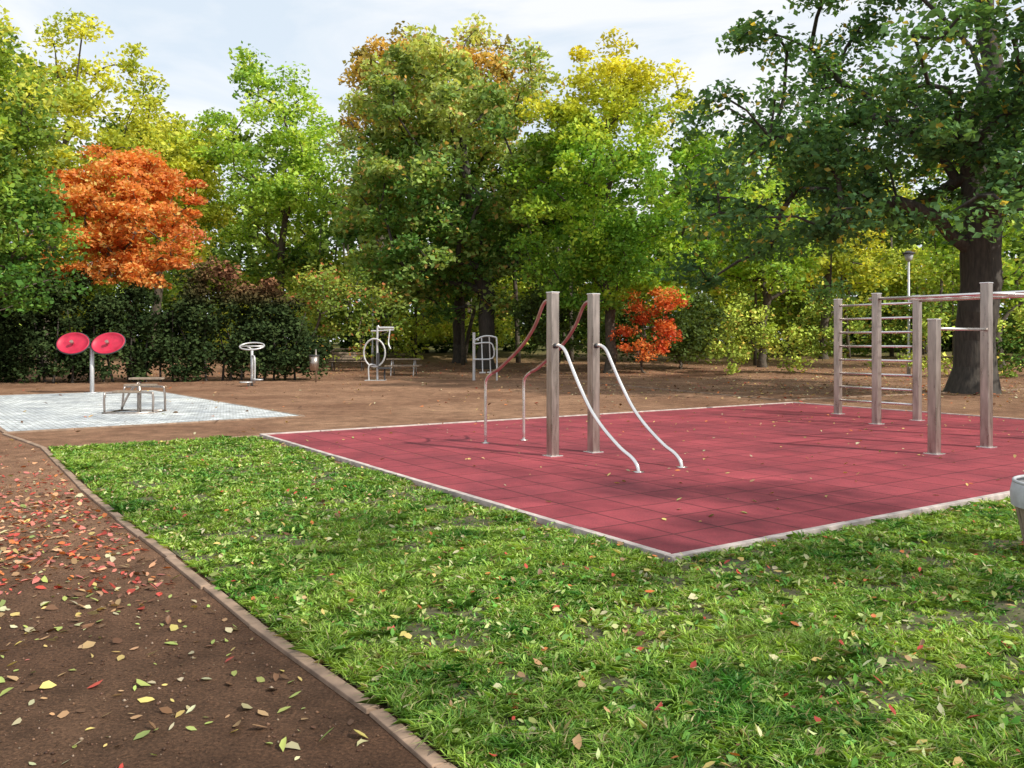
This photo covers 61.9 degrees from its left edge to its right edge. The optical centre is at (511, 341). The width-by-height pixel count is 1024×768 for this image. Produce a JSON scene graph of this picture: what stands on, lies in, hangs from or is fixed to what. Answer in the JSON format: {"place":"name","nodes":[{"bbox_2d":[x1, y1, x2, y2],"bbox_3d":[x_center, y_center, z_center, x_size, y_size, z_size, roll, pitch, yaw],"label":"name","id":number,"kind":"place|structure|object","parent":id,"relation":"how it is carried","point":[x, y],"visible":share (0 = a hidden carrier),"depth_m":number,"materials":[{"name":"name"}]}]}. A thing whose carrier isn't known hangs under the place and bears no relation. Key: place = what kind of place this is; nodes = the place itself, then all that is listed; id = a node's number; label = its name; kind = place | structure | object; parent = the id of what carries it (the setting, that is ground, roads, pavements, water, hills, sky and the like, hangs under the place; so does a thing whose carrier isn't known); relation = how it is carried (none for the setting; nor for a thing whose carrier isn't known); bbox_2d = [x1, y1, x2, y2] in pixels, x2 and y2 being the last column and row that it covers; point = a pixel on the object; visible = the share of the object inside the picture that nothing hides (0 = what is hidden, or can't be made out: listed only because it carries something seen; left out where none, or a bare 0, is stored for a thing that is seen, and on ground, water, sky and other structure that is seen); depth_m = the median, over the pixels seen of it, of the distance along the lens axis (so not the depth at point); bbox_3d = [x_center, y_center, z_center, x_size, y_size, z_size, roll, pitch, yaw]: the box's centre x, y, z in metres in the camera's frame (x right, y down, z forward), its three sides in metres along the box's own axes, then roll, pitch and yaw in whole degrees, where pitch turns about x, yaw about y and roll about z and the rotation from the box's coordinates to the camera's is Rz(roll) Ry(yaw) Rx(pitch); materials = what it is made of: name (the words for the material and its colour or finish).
{"place":"outdoors","nodes":[
{"label":"outdoors","id":0,"kind":"place"},
{"bbox_2d":[0,342,1023,767],"bbox_3d":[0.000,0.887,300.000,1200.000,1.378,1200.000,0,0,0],"label":"dirt ground","id":1,"kind":"structure","parent":0,"point":[400,400],"depth_m":5.35,"materials":[{"name":"brown soil"}]},
{"bbox_2d":[0,5,92,317],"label":"sycamore tree","id":2,"kind":"object","parent":1,"relation":"on","point":[16,137],"visible":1,"depth_m":27.97,"materials":[{"name":"green plant"}]},
{"bbox_2d":[0,25,94,318],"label":"sycamore tree","id":3,"kind":"object","parent":1,"relation":"on","point":[68,133],"visible":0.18,"depth_m":32.37,"materials":[{"name":"green plant"}]},
{"bbox_2d":[1,8,173,367],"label":"lime tree","id":4,"kind":"object","parent":1,"relation":"on","point":[88,103],"visible":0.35,"depth_m":42.05,"materials":[{"name":"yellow plant"}]},
{"bbox_2d":[24,142,211,367],"bbox_3d":[-15.360,-3.121,33.837,6.215,9.558,6.381,0,0,39],"label":"red maple tree","id":5,"kind":"object","parent":1,"relation":"on","point":[119,245],"visible":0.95,"depth_m":33.16,"materials":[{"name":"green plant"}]},
{"bbox_2d":[0,390,298,431],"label":"paved area","id":6,"kind":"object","parent":1,"relation":"on","point":[65,410],"visible":0.82,"depth_m":18.61,"materials":[{"name":"grey concrete"}]},
{"bbox_2d":[56,332,125,392],"bbox_3d":[-12.449,0.638,25.233,2.049,1.824,0.455,0,0,0],"label":"hand wheel station","id":7,"kind":"object","parent":6,"relation":"on","point":[72,343],"visible":0.98,"depth_m":25.24,"materials":[{"name":"red plastic"}]},
{"bbox_2d":[102,377,166,413],"bbox_3d":[-8.110,1.167,18.380,1.082,0.765,0.848,0,0,0],"label":"sit up bench","id":8,"kind":"object","parent":6,"relation":"on","point":[138,385],"visible":1,"depth_m":18.37,"materials":[{"name":"metal"}]},
{"bbox_2d":[0,390,304,433],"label":"paving kerb","id":9,"kind":"structure","parent":1,"relation":"on","point":[2,430],"depth_m":16.09,"materials":[{"name":"grey concrete"}]},
{"bbox_2d":[0,256,333,382],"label":"ivy hedge","id":10,"kind":"object","parent":1,"relation":"on","point":[170,343],"visible":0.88,"depth_m":32.60,"materials":[{"name":"green plant"}]},
{"bbox_2d":[97,111,242,360],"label":"lime tree","id":11,"kind":"object","parent":1,"relation":"on","point":[214,211],"visible":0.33,"depth_m":48.32,"materials":[{"name":"green plant"}]},
{"bbox_2d":[0,439,367,767],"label":"fallen leaves","id":12,"kind":"object","parent":1,"relation":"on","point":[283,745],"visible":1,"depth_m":5.48,"materials":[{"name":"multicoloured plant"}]},
{"bbox_2d":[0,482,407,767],"bbox_3d":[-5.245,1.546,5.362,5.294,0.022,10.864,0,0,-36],"label":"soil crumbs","id":13,"kind":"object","parent":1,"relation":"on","point":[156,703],"visible":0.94,"depth_m":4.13,"materials":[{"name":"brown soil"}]},
{"bbox_2d":[2,433,455,767],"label":"path edging","id":14,"kind":"object","parent":1,"relation":"on","point":[426,755],"visible":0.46,"depth_m":4.27,"materials":[{"name":"concrete"}]},
{"bbox_2d":[239,342,264,385],"bbox_3d":[-9.080,0.786,29.662,0.897,1.527,0.753,0,0,-37],"label":"twister station","id":15,"kind":"object","parent":1,"relation":"on","point":[262,345],"visible":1,"depth_m":29.65,"materials":[{"name":"grey metal"}]},
{"bbox_2d":[166,40,357,344],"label":"ash tree","id":16,"kind":"object","parent":1,"relation":"on","point":[284,192],"visible":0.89,"depth_m":48.93,"materials":[{"name":"green plant"}]},
{"bbox_2d":[309,349,319,381],"bbox_3d":[-7.420,0.925,32.000,0.402,1.250,0.402,0,0,-34],"label":"litter bin","id":17,"kind":"object","parent":1,"relation":"on","point":[314,362],"visible":1,"depth_m":31.86,"materials":[{"name":"metal"}]},
{"bbox_2d":[257,259,411,371],"bbox_3d":[-8.677,-1.161,39.949,8.311,5.433,4.649,0,0,0],"label":"autumn shrub","id":18,"kind":"object","parent":1,"relation":"on","point":[312,284],"visible":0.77,"depth_m":39.70,"materials":[{"name":"green plant"}]},
{"bbox_2d":[329,351,365,370],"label":"park bench","id":19,"kind":"object","parent":1,"relation":"on","point":[345,357],"visible":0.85,"depth_m":41.24,"materials":[{"name":"brown wood"}]},
{"bbox_2d":[371,295,374,363],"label":"street lamp","id":20,"kind":"object","parent":1,"relation":"on","point":[372,352],"visible":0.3,"depth_m":48.95,"materials":[{"name":"metal"}]},
{"bbox_2d":[363,325,393,380],"bbox_3d":[-5.250,0.455,33.475,1.203,2.193,0.550,0,0,0],"label":"chest press station","id":21,"kind":"object","parent":1,"relation":"on","point":[378,363],"visible":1,"depth_m":33.48,"materials":[{"name":"metal"}]},
{"bbox_2d":[337,21,426,354],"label":"oak tree","id":22,"kind":"object","parent":1,"relation":"on","point":[362,53],"visible":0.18,"depth_m":55.60,"materials":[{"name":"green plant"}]},
{"bbox_2d":[384,358,421,375],"bbox_3d":[-4.850,1.161,38.200,1.500,0.777,1.560,0,0,0],"label":"picnic table","id":23,"kind":"object","parent":1,"relation":"on","point":[413,365],"visible":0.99,"depth_m":37.88,"materials":[{"name":"brown wood"}]},
{"bbox_2d":[323,12,579,368],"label":"maple tree","id":24,"kind":"object","parent":1,"relation":"on","point":[386,184],"visible":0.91,"depth_m":42.37,"materials":[{"name":"green plant"}]},
{"bbox_2d":[414,30,541,348],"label":"oak tree","id":25,"kind":"object","parent":1,"relation":"on","point":[490,62],"visible":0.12,"depth_m":59.05,"materials":[{"name":"orange plant"}]},
{"bbox_2d":[472,332,497,379],"bbox_3d":[-1.059,0.600,33.495,1.002,1.900,0.850,0,0,0],"label":"air walker","id":26,"kind":"object","parent":1,"relation":"on","point":[473,353],"visible":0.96,"depth_m":33.55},
{"bbox_2d":[401,141,570,362],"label":"beech tree","id":27,"kind":"object","parent":1,"relation":"on","point":[456,358],"visible":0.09,"depth_m":48.78,"materials":[{"name":"green plant"}]},
{"bbox_2d":[1,201,1019,344],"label":"distant trees","id":28,"kind":"object","parent":1,"relation":"on","point":[277,231],"depth_m":81.52,"materials":[{"name":"green plant"}]},
{"bbox_2d":[0,113,1023,351],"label":"distant trees","id":29,"kind":"object","parent":1,"relation":"on","point":[232,251],"visible":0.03,"depth_m":66.57,"materials":[{"name":"green plant"}]},
{"bbox_2d":[1,300,1023,353],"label":"undergrowth","id":30,"kind":"object","parent":1,"relation":"on","point":[948,343],"visible":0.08,"depth_m":59.21,"materials":[{"name":"green plant"}]},
{"bbox_2d":[10,359,1023,436],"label":"fallen leaves","id":31,"kind":"object","parent":1,"relation":"on","point":[734,381],"visible":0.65,"depth_m":30.25,"materials":[{"name":"orange plant"}]},
{"bbox_2d":[25,230,1023,363],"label":"shrub thicket","id":32,"kind":"object","parent":1,"relation":"on","point":[436,331],"visible":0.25,"depth_m":52.36,"materials":[{"name":"green plant"}]},
{"bbox_2d":[164,171,953,364],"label":"woodland trunks","id":33,"kind":"object","parent":1,"relation":"on","point":[464,346],"visible":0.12,"depth_m":50.69,"materials":[{"name":"brown plant"}]},
{"bbox_2d":[509,277,618,363],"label":"evergreen shrub","id":34,"kind":"object","parent":1,"relation":"on","point":[533,301],"visible":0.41,"depth_m":42.16,"materials":[{"name":"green plant"}]},
{"bbox_2d":[495,26,741,372],"bbox_3d":[5.042,-6.637,40.027,11.719,16.510,9.754,0,0,0],"label":"hornbeam tree","id":35,"kind":"object","parent":1,"relation":"on","point":[587,135],"visible":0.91,"depth_m":38.66,"materials":[{"name":"green plant"}]},
{"bbox_2d":[259,402,1023,562],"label":"concrete kerb","id":36,"kind":"structure","parent":1,"relation":"on","point":[544,520],"depth_m":7.75,"materials":[{"name":"grey concrete"}]},
{"bbox_2d":[270,403,1023,553],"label":"red rubber surface","id":37,"kind":"object","parent":1,"relation":"on","point":[634,507],"visible":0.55,"depth_m":10.43,"materials":[{"name":"rubber"}]},
{"bbox_2d":[481,292,686,472],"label":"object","id":38,"kind":"object","parent":37,"relation":"on","point":[592,398],"visible":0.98,"depth_m":11.32,"materials":[{"name":"weathered wood"},{"name":"stainless steel"},{"name":"red painted steel"}]},
{"bbox_2d":[307,403,1023,519],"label":"fallen leaves","id":39,"kind":"object","parent":37,"relation":"on","point":[729,472],"visible":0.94,"depth_m":11.38,"materials":[{"name":"yellow plant"}]},
{"bbox_2d":[831,282,1023,454],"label":"climbing frame","id":40,"kind":"object","parent":37,"relation":"on","point":[986,295],"visible":0.91,"depth_m":15.18,"materials":[{"name":"wood"},{"name":"stainless steel"}]},
{"bbox_2d":[607,286,690,373],"bbox_3d":[6.448,-0.501,39.546,3.956,4.265,2.822,0,0,25],"label":"red shrub","id":41,"kind":"object","parent":1,"relation":"on","point":[662,326],"visible":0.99,"depth_m":39.24,"materials":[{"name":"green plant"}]},
{"bbox_2d":[615,286,735,368],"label":"evergreen shrub","id":42,"kind":"object","parent":1,"relation":"on","point":[691,333],"visible":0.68,"depth_m":42.30,"materials":[{"name":"green plant"}]},
{"bbox_2d":[686,129,827,367],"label":"ash tree","id":43,"kind":"object","parent":1,"relation":"on","point":[743,272],"visible":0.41,"depth_m":45.62,"materials":[{"name":"green plant"}]},
{"bbox_2d":[580,381,1023,400],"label":"path edging","id":44,"kind":"object","parent":1,"relation":"on","point":[769,398],"visible":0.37,"depth_m":24.37,"materials":[{"name":"concrete"}]},
{"bbox_2d":[654,0,1023,393],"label":"plane tree","id":45,"kind":"object","parent":1,"relation":"on","point":[978,137],"visible":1,"depth_m":24.57,"materials":[{"name":"green plant"}]},
{"bbox_2d":[749,163,930,358],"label":"ash tree","id":46,"kind":"object","parent":1,"relation":"on","point":[842,262],"visible":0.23,"depth_m":51.34,"materials":[{"name":"green plant"}]},
{"bbox_2d":[705,292,1023,376],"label":"shrub thicket","id":47,"kind":"object","parent":1,"relation":"on","point":[738,325],"visible":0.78,"depth_m":38.40,"materials":[{"name":"green plant"}]},
{"bbox_2d":[902,251,915,373],"bbox_3d":[17.200,-1.203,37.000,0.540,5.450,0.540,0,0,0],"label":"street lamp","id":48,"kind":"object","parent":1,"relation":"on","point":[908,255],"visible":0.81,"depth_m":36.96,"materials":[{"name":"metal"}]},
{"bbox_2d":[902,143,1023,370],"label":"ash tree","id":49,"kind":"object","parent":1,"relation":"on","point":[1013,273],"visible":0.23,"depth_m":42.76,"materials":[{"name":"green plant"}]},
{"bbox_2d":[0,0,1023,341],"label":"sky","id":50,"kind":"structure","parent":0,"point":[189,42],"materials":[{"name":"white"}]},
{"bbox_2d":[49,435,1023,767],"bbox_3d":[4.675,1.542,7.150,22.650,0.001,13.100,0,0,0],"label":"lawn","id":51,"kind":"structure","parent":0,"point":[895,696],"depth_m":4.82,"materials":[{"name":"plant"}]},
{"bbox_2d":[58,438,1023,767],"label":"fallen leaves","id":52,"kind":"object","parent":51,"relation":"on","point":[692,666],"visible":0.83,"depth_m":4.90,"materials":[{"name":"yellow plant"}]},
{"bbox_2d":[1010,475,1023,542],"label":"litter bin","id":53,"kind":"object","parent":51,"relation":"on","point":[1017,493],"visible":1,"depth_m":6.06,"materials":[{"name":"grey metal"}]}
]}

